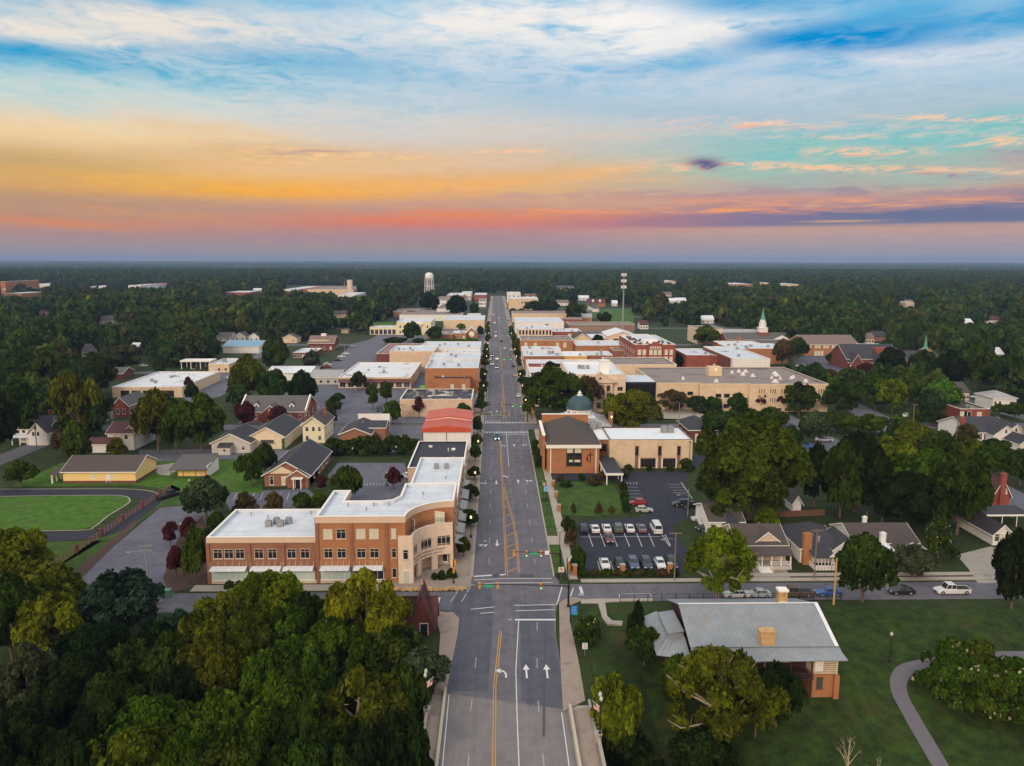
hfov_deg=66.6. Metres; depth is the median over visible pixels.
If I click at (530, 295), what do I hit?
flat roof building
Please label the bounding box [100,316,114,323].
house
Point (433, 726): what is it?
bridge sidewalk
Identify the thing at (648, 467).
round shrub
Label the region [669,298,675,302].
house
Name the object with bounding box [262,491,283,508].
round shrub
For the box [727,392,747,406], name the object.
broadleaf tree
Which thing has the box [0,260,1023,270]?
woods
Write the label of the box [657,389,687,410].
oak tree
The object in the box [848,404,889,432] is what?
back road paving
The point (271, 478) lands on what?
window
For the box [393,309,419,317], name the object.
flat roof building
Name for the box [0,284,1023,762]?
ground
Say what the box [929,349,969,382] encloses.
broadleaf tree
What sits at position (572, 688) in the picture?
sidewalk
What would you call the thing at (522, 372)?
street tree
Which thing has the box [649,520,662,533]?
passenger van
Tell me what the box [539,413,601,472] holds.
church hall
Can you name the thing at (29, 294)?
flat roof building
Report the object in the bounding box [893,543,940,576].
broadleaf tree
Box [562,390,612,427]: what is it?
domed church
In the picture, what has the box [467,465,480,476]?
street tree
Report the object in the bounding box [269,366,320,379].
metal roof building
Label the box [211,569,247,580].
shop window
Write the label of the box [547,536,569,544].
driveway apron
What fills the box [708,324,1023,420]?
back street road
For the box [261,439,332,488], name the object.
brick office
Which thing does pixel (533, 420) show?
sidewalk
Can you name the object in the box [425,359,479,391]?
flat roof building
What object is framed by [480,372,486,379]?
broadleaf tree
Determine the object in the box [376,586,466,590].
rock edging
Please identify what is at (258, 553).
window
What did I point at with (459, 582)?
sidewalk
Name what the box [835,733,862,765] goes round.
bare sapling
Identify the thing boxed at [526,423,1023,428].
cross street road
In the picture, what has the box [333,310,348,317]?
house
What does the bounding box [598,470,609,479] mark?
round shrub
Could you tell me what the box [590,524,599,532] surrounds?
parked car
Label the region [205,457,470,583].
office building
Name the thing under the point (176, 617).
broadleaf tree
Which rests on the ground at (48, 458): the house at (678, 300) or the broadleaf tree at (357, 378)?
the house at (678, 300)
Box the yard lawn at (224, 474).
[11,460,263,492]
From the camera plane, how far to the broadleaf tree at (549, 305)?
872.82 m
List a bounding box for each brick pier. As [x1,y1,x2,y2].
[557,504,560,511]
[572,563,576,574]
[620,563,625,574]
[667,562,672,573]
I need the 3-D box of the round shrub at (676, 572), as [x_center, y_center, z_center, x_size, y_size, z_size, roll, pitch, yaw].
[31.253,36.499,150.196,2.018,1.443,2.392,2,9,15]
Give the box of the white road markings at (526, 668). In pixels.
[438,410,582,765]
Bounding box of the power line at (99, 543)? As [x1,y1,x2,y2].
[47,538,145,546]
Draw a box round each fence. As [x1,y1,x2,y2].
[51,484,170,563]
[620,593,841,601]
[778,509,824,516]
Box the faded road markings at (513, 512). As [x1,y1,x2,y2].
[450,297,583,765]
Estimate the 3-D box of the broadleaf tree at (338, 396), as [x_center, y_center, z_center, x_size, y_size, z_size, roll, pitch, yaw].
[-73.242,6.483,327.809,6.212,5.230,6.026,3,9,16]
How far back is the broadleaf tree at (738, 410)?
254.33 m
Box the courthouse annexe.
[625,366,827,411]
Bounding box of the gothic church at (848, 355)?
[828,344,896,369]
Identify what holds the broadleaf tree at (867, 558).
on the ground at (48, 458)
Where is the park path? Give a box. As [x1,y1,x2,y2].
[890,651,1023,765]
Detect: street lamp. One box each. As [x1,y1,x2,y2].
[424,669,427,710]
[598,692,602,736]
[888,632,892,662]
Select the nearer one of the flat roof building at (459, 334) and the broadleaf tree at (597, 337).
the broadleaf tree at (597, 337)
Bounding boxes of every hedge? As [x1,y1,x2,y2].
[323,434,419,455]
[427,338,479,340]
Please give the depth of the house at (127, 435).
247.78 m
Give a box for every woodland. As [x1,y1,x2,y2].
[0,267,1023,334]
[0,302,1023,382]
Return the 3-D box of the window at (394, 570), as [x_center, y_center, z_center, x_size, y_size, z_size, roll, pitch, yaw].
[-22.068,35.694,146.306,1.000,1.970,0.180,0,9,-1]
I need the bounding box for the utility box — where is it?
[158,588,171,597]
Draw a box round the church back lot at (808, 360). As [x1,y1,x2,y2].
[793,356,843,371]
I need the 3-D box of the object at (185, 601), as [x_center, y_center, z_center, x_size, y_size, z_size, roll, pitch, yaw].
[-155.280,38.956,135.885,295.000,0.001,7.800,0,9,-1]
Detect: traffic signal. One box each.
[452,559,455,582]
[478,581,569,606]
[479,412,509,431]
[499,403,527,421]
[513,549,561,576]
[566,558,569,578]
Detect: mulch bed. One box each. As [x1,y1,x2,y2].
[73,521,138,576]
[163,517,207,591]
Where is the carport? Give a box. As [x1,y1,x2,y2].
[979,505,1023,526]
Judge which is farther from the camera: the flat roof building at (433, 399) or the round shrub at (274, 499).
the flat roof building at (433, 399)
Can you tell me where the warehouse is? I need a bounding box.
[222,340,265,352]
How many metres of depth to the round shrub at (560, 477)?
214.03 m
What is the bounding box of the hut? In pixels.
[341,328,349,332]
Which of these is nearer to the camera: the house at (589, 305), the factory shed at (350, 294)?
the house at (589, 305)
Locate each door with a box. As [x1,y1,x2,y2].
[295,480,299,487]
[402,570,409,583]
[420,623,427,635]
[815,661,823,671]
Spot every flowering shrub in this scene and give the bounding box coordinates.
[572,615,601,645]
[911,636,971,701]
[925,515,960,558]
[931,655,988,712]
[956,636,995,710]
[963,662,1023,723]
[988,655,1023,719]
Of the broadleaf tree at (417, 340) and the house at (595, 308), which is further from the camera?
the house at (595, 308)
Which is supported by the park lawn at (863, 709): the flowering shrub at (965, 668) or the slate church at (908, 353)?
the flowering shrub at (965, 668)
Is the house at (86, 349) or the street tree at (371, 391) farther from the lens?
the house at (86, 349)
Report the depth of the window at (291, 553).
145.36 m
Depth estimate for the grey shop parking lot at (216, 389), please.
366.65 m
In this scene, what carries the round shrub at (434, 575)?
on the sidewalk at (459, 582)
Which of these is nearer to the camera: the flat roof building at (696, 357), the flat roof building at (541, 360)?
the flat roof building at (541, 360)
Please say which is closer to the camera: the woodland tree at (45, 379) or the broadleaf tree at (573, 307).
the woodland tree at (45, 379)
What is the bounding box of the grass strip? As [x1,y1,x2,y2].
[64,486,179,570]
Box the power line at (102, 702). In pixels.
[71,603,161,728]
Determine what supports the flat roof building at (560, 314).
on the ground at (48, 458)
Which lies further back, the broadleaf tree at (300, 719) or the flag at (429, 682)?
the flag at (429, 682)
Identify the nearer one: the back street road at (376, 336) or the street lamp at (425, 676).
the street lamp at (425, 676)
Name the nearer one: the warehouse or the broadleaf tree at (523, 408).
the broadleaf tree at (523, 408)
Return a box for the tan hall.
[602,357,676,374]
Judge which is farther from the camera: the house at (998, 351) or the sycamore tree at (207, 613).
the house at (998, 351)
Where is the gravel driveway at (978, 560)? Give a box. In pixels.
[960,546,995,582]
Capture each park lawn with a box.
[373,322,393,324]
[578,605,1023,765]
[589,309,633,323]
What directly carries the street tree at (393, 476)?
on the parking lot at (371, 474)
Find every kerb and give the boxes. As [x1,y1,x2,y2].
[42,495,130,530]
[471,430,483,576]
[527,430,554,575]
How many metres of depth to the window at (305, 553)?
145.39 m
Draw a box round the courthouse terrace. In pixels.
[661,409,703,418]
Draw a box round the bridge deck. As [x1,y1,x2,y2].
[426,699,601,765]
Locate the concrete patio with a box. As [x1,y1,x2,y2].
[156,463,175,475]
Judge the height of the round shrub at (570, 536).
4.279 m
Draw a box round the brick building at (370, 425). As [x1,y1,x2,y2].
[338,414,389,439]
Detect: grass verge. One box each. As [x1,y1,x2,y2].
[532,455,549,499]
[541,503,557,535]
[549,545,565,573]
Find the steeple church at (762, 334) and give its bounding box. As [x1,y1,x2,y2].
[719,308,789,343]
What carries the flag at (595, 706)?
attached to the street lamp at (601, 700)
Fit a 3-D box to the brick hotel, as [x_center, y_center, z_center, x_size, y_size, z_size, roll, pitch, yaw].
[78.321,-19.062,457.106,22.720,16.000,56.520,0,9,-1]
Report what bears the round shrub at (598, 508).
on the church lawn at (584, 497)
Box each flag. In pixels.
[426,678,432,687]
[593,701,599,712]
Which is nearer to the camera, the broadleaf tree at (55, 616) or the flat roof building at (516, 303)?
the broadleaf tree at (55, 616)
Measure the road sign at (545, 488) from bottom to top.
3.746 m
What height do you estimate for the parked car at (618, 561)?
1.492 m
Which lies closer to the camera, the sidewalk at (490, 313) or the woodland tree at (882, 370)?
the woodland tree at (882, 370)
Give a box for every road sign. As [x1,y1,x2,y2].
[543,486,547,500]
[570,606,577,622]
[582,643,587,654]
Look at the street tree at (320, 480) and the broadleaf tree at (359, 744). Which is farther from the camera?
the street tree at (320, 480)
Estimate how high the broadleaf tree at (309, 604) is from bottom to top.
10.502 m
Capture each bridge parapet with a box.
[423,705,430,728]
[594,730,605,765]
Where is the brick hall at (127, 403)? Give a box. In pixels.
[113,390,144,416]
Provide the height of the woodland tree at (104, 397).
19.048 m
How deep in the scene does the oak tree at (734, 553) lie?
135.21 m
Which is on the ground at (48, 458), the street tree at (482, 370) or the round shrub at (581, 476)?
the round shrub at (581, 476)
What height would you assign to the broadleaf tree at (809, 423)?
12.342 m
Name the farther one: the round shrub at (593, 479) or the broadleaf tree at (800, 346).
the broadleaf tree at (800, 346)
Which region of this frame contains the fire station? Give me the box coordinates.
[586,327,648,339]
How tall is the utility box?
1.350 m
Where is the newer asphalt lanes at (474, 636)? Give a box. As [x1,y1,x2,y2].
[448,586,562,708]
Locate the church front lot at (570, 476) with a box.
[551,471,688,480]
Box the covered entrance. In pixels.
[599,457,622,484]
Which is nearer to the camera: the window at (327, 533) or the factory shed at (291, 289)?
the window at (327, 533)
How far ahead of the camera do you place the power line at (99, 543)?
140.30 m
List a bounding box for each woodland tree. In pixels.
[0,370,3,386]
[3,376,8,382]
[8,370,41,388]
[33,383,50,403]
[37,400,47,414]
[40,376,50,384]
[46,379,107,414]
[54,410,97,433]
[56,365,98,386]
[88,404,110,435]
[102,397,114,414]
[225,383,249,405]
[791,364,816,378]
[830,366,866,395]
[865,361,898,388]
[882,414,905,436]
[893,364,910,376]
[911,361,933,375]
[913,387,948,416]
[916,374,940,393]
[929,368,948,379]
[993,368,1023,395]
[1010,352,1023,395]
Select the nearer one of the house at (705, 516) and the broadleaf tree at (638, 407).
the house at (705, 516)
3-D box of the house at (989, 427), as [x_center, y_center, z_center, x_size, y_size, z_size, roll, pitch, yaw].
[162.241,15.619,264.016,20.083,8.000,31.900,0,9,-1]
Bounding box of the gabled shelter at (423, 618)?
[395,578,438,635]
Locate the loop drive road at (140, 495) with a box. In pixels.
[0,489,162,540]
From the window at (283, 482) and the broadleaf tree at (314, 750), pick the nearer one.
the broadleaf tree at (314, 750)
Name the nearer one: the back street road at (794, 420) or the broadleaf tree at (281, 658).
the broadleaf tree at (281, 658)
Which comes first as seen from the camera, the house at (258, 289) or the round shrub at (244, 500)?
the round shrub at (244, 500)
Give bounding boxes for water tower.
[424,272,433,292]
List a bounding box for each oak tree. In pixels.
[580,374,604,400]
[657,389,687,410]
[664,643,791,742]
[683,524,757,598]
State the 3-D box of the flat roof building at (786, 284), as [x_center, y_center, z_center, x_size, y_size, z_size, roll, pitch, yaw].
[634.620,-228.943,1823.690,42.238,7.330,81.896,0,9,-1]
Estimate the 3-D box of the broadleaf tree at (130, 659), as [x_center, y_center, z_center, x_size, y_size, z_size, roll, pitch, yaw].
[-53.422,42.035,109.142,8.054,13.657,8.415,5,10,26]
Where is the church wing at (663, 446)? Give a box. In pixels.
[589,420,692,467]
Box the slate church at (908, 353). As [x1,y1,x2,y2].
[903,335,939,364]
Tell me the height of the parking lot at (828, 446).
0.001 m
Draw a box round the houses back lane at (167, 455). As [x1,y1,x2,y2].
[138,449,331,460]
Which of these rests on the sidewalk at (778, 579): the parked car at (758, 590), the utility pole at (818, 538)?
the utility pole at (818, 538)
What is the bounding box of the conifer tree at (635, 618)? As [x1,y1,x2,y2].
[626,599,644,637]
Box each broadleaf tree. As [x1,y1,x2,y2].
[0,347,34,373]
[0,389,20,443]
[0,526,54,574]
[0,569,40,660]
[0,700,60,765]
[1,375,38,429]
[10,590,84,651]
[13,352,81,380]
[17,557,86,600]
[25,652,115,730]
[36,724,107,765]
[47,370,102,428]
[50,427,72,455]
[53,620,130,659]
[59,417,92,456]
[71,670,145,735]
[72,351,118,388]
[72,722,174,765]
[78,567,165,629]
[98,692,195,742]
[100,343,143,366]
[106,638,149,687]
[126,619,174,673]
[129,386,178,452]
[142,629,189,696]
[149,659,203,703]
[151,359,165,371]
[158,397,189,453]
[161,727,210,765]
[162,608,188,631]
[172,629,246,702]
[175,392,226,451]
[175,685,271,749]
[179,474,229,519]
[180,523,206,580]
[184,382,198,399]
[195,725,287,765]
[223,613,271,657]
[224,569,303,623]
[226,353,265,394]
[233,400,254,423]
[233,452,264,485]
[239,633,335,693]
[239,673,327,745]
[252,441,277,471]
[258,368,287,394]
[261,333,289,366]
[266,601,311,644]
[267,405,288,420]
[270,698,333,753]
[283,726,358,765]
[287,369,318,395]
[289,590,324,632]
[300,615,370,688]
[325,398,341,409]
[325,405,337,420]
[328,465,363,494]
[330,392,345,400]
[340,716,383,765]
[350,371,366,390]
[363,623,425,674]
[376,705,434,765]
[382,399,401,423]
[383,337,407,343]
[386,661,430,751]
[402,320,421,338]
[402,645,451,690]
[412,338,424,342]
[418,293,439,309]
[425,325,442,338]
[445,294,467,312]
[456,536,470,556]
[463,483,479,499]
[469,302,478,312]
[478,385,486,392]
[479,379,488,386]
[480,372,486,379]
[514,350,520,356]
[516,376,526,382]
[521,365,582,412]
[521,402,534,414]
[522,394,529,401]
[523,300,542,310]
[536,299,559,310]
[544,361,559,366]
[565,299,581,317]
[565,389,591,411]
[589,671,644,760]
[592,334,603,339]
[596,312,611,321]
[596,721,646,762]
[602,392,625,417]
[603,388,663,426]
[624,624,659,665]
[659,652,691,703]
[667,724,739,765]
[674,353,683,365]
[685,395,708,411]
[693,324,719,345]
[695,410,817,519]
[701,407,726,434]
[705,396,722,410]
[709,503,725,516]
[725,404,770,421]
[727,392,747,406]
[736,673,770,737]
[755,395,766,404]
[758,406,789,424]
[761,659,803,726]
[772,338,795,363]
[777,396,784,403]
[783,380,820,414]
[785,426,803,442]
[790,336,809,360]
[798,410,832,444]
[803,441,828,506]
[820,381,861,412]
[820,437,865,517]
[825,373,832,383]
[825,410,846,431]
[826,369,836,375]
[827,429,892,511]
[832,412,862,432]
[834,531,900,601]
[857,363,872,372]
[857,413,888,431]
[860,374,888,408]
[861,471,906,521]
[874,346,906,366]
[875,378,909,411]
[876,435,917,473]
[878,469,939,524]
[890,447,955,496]
[891,420,931,452]
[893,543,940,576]
[898,370,919,397]
[905,349,935,367]
[916,429,963,459]
[920,377,964,404]
[920,408,946,425]
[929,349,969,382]
[929,454,994,534]
[953,423,979,443]
[959,343,996,388]
[981,438,1011,453]
[983,353,1019,384]
[991,526,1023,608]
[1004,447,1023,485]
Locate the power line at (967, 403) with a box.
[918,400,1018,405]
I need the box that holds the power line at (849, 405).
[787,402,913,408]
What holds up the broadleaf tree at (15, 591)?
on the ground at (48, 458)
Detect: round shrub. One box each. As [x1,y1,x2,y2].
[203,511,224,536]
[223,580,233,589]
[231,491,259,511]
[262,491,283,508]
[292,492,311,508]
[311,492,327,508]
[431,572,438,579]
[438,570,446,579]
[446,568,457,577]
[532,439,538,448]
[532,447,539,457]
[534,455,541,467]
[556,474,564,480]
[559,478,572,487]
[560,516,575,530]
[564,527,576,545]
[570,544,586,570]
[571,503,575,512]
[577,473,584,480]
[577,568,588,575]
[586,474,602,485]
[589,569,600,576]
[594,502,602,512]
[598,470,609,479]
[601,568,613,576]
[608,506,614,512]
[612,568,622,575]
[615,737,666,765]
[618,481,627,489]
[620,489,628,499]
[621,468,629,477]
[621,496,631,511]
[623,568,635,576]
[624,464,632,471]
[635,568,645,576]
[645,568,656,576]
[646,464,651,470]
[655,568,668,576]
[666,464,673,471]
[669,568,678,576]
[679,457,695,470]
[753,502,780,523]
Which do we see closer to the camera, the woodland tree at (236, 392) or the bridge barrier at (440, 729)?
the bridge barrier at (440, 729)
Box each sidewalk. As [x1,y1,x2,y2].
[190,584,378,591]
[392,566,471,588]
[427,694,442,762]
[434,611,458,693]
[451,430,481,577]
[473,378,486,423]
[481,345,489,370]
[488,309,491,316]
[505,309,509,316]
[506,317,511,327]
[511,345,522,370]
[517,374,536,423]
[534,429,577,578]
[559,597,584,711]
[572,706,599,765]
[580,576,996,582]
[580,598,652,625]
[750,572,994,575]
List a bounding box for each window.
[121,391,128,396]
[165,390,173,396]
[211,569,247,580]
[213,549,222,559]
[224,549,233,558]
[235,549,244,558]
[254,549,263,558]
[268,549,277,558]
[269,476,273,484]
[281,476,285,484]
[287,549,296,558]
[287,569,314,580]
[300,549,309,558]
[320,569,350,580]
[323,529,332,539]
[324,548,333,558]
[336,529,345,539]
[337,548,346,558]
[340,383,345,387]
[355,569,383,579]
[356,529,365,539]
[356,548,365,558]
[369,529,378,538]
[370,548,378,558]
[391,528,395,538]
[391,548,396,558]
[392,568,396,577]
[396,383,401,387]
[403,550,408,559]
[404,383,409,387]
[421,538,431,550]
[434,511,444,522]
[437,535,449,545]
[441,554,447,562]
[566,448,581,466]
[599,444,606,450]
[635,446,638,455]
[640,458,655,466]
[658,446,661,455]
[661,458,675,466]
[677,446,680,455]
[715,393,721,397]
[724,393,729,397]
[815,677,822,689]
[960,411,967,415]
[994,535,999,541]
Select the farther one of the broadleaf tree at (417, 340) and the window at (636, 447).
the broadleaf tree at (417, 340)
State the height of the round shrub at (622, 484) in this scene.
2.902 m
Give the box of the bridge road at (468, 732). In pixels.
[439,693,576,765]
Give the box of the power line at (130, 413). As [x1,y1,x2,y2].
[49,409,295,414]
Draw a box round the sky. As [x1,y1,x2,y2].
[0,0,1023,262]
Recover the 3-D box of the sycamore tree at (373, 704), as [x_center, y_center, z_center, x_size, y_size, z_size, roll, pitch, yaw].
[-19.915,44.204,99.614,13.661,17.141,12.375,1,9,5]
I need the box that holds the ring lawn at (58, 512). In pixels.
[0,496,128,529]
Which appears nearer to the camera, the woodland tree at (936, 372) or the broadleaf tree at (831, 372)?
the woodland tree at (936, 372)
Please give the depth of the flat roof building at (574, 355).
443.06 m
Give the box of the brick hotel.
[619,335,675,361]
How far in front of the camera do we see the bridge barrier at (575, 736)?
98.40 m
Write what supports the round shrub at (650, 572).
on the ground at (48, 458)
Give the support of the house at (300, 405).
on the ground at (48, 458)
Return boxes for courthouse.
[560,359,625,411]
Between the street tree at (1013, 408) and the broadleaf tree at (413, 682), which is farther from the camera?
the street tree at (1013, 408)
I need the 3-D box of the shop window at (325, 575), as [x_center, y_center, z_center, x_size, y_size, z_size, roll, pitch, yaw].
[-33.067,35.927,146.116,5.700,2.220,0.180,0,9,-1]
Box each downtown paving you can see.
[258,329,484,423]
[514,331,677,376]
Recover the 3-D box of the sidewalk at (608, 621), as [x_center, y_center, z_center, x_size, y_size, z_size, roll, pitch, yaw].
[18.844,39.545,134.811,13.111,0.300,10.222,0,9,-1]
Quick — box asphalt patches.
[492,574,545,736]
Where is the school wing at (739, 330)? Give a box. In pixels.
[722,329,756,331]
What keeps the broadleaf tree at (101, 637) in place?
on the ground at (48, 458)
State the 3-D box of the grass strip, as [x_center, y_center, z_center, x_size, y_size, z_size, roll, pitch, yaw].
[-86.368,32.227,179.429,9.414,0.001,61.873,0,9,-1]
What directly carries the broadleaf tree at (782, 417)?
on the right street lot
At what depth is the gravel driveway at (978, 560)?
157.53 m
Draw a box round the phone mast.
[621,273,626,329]
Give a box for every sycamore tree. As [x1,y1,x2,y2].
[0,640,59,714]
[175,590,280,654]
[322,664,410,741]
[323,566,412,639]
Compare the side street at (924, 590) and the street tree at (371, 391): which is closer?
the side street at (924, 590)
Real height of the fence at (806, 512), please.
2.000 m
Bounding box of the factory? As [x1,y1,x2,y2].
[298,280,357,294]
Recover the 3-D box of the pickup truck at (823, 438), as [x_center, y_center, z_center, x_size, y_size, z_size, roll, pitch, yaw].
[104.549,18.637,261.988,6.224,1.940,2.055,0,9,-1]
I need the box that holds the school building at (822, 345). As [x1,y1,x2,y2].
[789,335,858,355]
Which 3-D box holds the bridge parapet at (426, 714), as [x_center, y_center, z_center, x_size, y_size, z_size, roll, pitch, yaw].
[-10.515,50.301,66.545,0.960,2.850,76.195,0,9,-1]
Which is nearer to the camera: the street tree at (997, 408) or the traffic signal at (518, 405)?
the traffic signal at (518, 405)
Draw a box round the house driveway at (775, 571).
[751,570,789,577]
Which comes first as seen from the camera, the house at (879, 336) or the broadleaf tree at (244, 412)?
the broadleaf tree at (244, 412)
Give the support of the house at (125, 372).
on the ground at (48, 458)
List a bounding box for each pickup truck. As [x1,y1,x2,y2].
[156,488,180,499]
[494,433,499,439]
[776,584,813,597]
[813,436,832,441]
[933,581,971,594]
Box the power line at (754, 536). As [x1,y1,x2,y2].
[678,527,816,538]
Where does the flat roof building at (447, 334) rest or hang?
on the ground at (48, 458)
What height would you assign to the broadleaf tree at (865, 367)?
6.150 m
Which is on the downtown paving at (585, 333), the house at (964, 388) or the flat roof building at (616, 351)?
the flat roof building at (616, 351)
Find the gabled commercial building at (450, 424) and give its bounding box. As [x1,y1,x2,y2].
[421,408,473,449]
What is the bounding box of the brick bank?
[308,333,339,350]
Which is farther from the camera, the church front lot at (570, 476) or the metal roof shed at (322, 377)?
the metal roof shed at (322, 377)
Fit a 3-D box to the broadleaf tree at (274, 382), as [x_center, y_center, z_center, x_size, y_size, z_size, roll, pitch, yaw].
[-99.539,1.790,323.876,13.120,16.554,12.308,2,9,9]
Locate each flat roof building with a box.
[0,280,38,296]
[5,292,41,297]
[39,283,50,287]
[112,371,219,396]
[128,284,154,288]
[154,283,166,288]
[208,358,238,372]
[225,291,259,295]
[293,348,322,358]
[338,362,421,387]
[376,343,423,361]
[389,345,437,366]
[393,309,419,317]
[399,310,463,320]
[400,389,473,416]
[407,441,467,482]
[423,341,481,354]
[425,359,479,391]
[429,331,453,338]
[429,353,480,367]
[434,375,470,388]
[437,304,449,311]
[438,296,451,306]
[443,315,484,328]
[445,349,479,352]
[446,293,464,298]
[453,331,465,338]
[461,291,472,300]
[474,293,486,300]
[479,298,486,306]
[507,292,520,302]
[508,297,537,309]
[512,311,566,321]
[514,317,563,333]
[517,325,551,337]
[519,336,572,350]
[521,346,560,359]
[522,350,562,370]
[525,294,535,296]
[526,359,598,376]
[527,363,559,376]
[528,368,541,376]
[552,328,581,335]
[560,351,586,358]
[561,317,581,325]
[566,322,634,331]
[573,340,619,351]
[583,350,612,358]
[610,347,623,356]
[664,280,675,283]
[676,348,716,366]
[687,325,722,343]
[703,346,769,366]
[713,341,757,345]
[718,343,787,363]
[728,283,752,286]
[768,283,798,286]
[899,301,913,307]
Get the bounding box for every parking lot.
[81,506,213,598]
[182,369,267,402]
[226,488,313,509]
[324,335,389,369]
[328,463,407,499]
[330,429,422,451]
[336,388,403,423]
[353,381,423,390]
[579,472,691,572]
[805,443,836,451]
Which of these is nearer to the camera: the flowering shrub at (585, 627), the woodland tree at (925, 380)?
the flowering shrub at (585, 627)
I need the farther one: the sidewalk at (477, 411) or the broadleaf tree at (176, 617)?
the sidewalk at (477, 411)
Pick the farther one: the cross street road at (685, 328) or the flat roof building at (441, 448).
the cross street road at (685, 328)
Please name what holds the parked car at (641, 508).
on the church parking lot at (657, 492)
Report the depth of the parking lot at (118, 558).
163.60 m
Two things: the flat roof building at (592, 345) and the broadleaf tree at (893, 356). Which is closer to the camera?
the broadleaf tree at (893, 356)
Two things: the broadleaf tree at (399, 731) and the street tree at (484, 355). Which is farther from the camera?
the street tree at (484, 355)
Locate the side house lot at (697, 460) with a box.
[692,455,705,467]
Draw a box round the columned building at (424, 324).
[370,318,434,334]
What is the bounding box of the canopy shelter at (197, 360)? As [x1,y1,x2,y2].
[180,359,216,368]
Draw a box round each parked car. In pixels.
[402,472,407,479]
[578,523,588,532]
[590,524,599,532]
[599,558,610,568]
[601,524,611,532]
[604,533,613,542]
[612,523,623,532]
[614,557,623,568]
[624,524,634,532]
[627,555,639,568]
[630,498,646,505]
[635,505,653,512]
[636,524,646,532]
[639,555,652,568]
[654,557,665,568]
[664,554,677,568]
[672,498,689,506]
[681,500,697,507]
[690,516,697,521]
[695,524,704,531]
[722,589,749,598]
[747,587,771,597]
[803,443,813,448]
[814,586,842,595]
[887,584,915,594]
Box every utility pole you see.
[30,419,37,452]
[126,544,152,577]
[156,601,163,621]
[661,532,681,579]
[811,529,823,578]
[832,558,837,604]
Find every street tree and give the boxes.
[2,459,40,486]
[106,438,127,454]
[161,521,178,545]
[166,545,181,576]
[179,516,196,537]
[183,376,193,384]
[302,349,320,365]
[315,475,327,490]
[365,384,378,408]
[379,380,391,401]
[384,466,403,488]
[412,396,423,416]
[456,323,465,330]
[457,402,471,409]
[462,508,478,524]
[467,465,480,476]
[469,442,481,461]
[471,434,483,444]
[473,415,482,433]
[474,397,486,412]
[477,325,483,334]
[477,392,484,398]
[480,368,486,372]
[481,352,489,358]
[481,358,489,366]
[513,338,519,348]
[518,369,525,375]
[825,352,831,360]
[907,410,924,421]
[961,438,985,455]
[975,442,1010,474]
[990,404,1003,414]
[1002,402,1023,417]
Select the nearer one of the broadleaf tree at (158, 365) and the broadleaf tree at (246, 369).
the broadleaf tree at (246, 369)
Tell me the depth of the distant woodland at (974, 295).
1083.71 m
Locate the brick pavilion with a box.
[465,326,477,337]
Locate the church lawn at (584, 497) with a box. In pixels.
[555,480,629,515]
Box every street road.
[0,352,261,464]
[17,424,483,430]
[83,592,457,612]
[134,371,487,373]
[221,344,489,345]
[238,309,423,422]
[400,308,431,308]
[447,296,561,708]
[511,344,712,345]
[513,328,742,328]
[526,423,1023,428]
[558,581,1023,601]
[585,308,1012,531]
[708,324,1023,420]
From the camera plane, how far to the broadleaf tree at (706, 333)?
551.36 m
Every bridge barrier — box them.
[435,687,446,765]
[568,704,581,765]
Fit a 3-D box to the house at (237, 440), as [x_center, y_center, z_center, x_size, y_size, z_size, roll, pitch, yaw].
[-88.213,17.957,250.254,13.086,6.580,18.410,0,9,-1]
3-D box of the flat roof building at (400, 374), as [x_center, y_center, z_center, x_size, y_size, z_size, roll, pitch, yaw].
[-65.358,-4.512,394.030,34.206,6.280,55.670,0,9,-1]
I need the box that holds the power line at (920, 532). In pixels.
[818,527,1000,534]
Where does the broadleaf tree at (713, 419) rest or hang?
on the ground at (48, 458)
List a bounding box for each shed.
[169,454,218,477]
[284,286,317,291]
[311,370,346,384]
[338,292,365,296]
[784,489,803,510]
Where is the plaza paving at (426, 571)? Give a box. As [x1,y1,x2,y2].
[414,564,450,577]
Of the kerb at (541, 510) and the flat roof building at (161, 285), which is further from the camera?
the flat roof building at (161, 285)
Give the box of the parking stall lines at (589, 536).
[234,482,691,597]
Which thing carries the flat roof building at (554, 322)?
on the downtown paving at (585, 333)
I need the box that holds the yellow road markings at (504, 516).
[492,304,519,765]
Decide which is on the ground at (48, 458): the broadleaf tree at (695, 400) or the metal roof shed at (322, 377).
the metal roof shed at (322, 377)
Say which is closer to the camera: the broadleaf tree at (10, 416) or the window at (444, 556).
the window at (444, 556)
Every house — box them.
[12,409,56,444]
[39,310,48,315]
[49,455,157,482]
[81,344,97,356]
[90,421,154,452]
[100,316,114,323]
[115,367,133,378]
[132,342,143,351]
[209,423,257,454]
[216,332,235,341]
[233,331,250,339]
[240,394,316,422]
[249,332,263,339]
[249,413,302,448]
[253,288,262,291]
[282,333,300,342]
[300,407,334,442]
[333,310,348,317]
[556,300,568,305]
[570,331,591,339]
[578,295,588,300]
[581,314,591,321]
[586,299,605,306]
[587,303,597,309]
[591,305,599,311]
[611,300,617,305]
[637,320,648,328]
[644,587,847,704]
[663,292,671,295]
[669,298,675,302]
[676,298,686,302]
[676,415,718,442]
[693,502,745,531]
[700,315,713,323]
[720,523,793,572]
[781,521,850,569]
[829,515,925,554]
[862,333,874,343]
[868,331,885,341]
[936,416,1023,449]
[944,400,989,416]
[954,382,970,400]
[959,511,1011,544]
[964,318,972,323]
[974,390,1018,407]
[984,316,1000,323]
[989,472,1012,504]
[995,347,1004,354]
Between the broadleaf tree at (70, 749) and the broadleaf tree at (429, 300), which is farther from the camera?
the broadleaf tree at (429, 300)
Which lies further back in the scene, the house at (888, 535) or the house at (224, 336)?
the house at (224, 336)

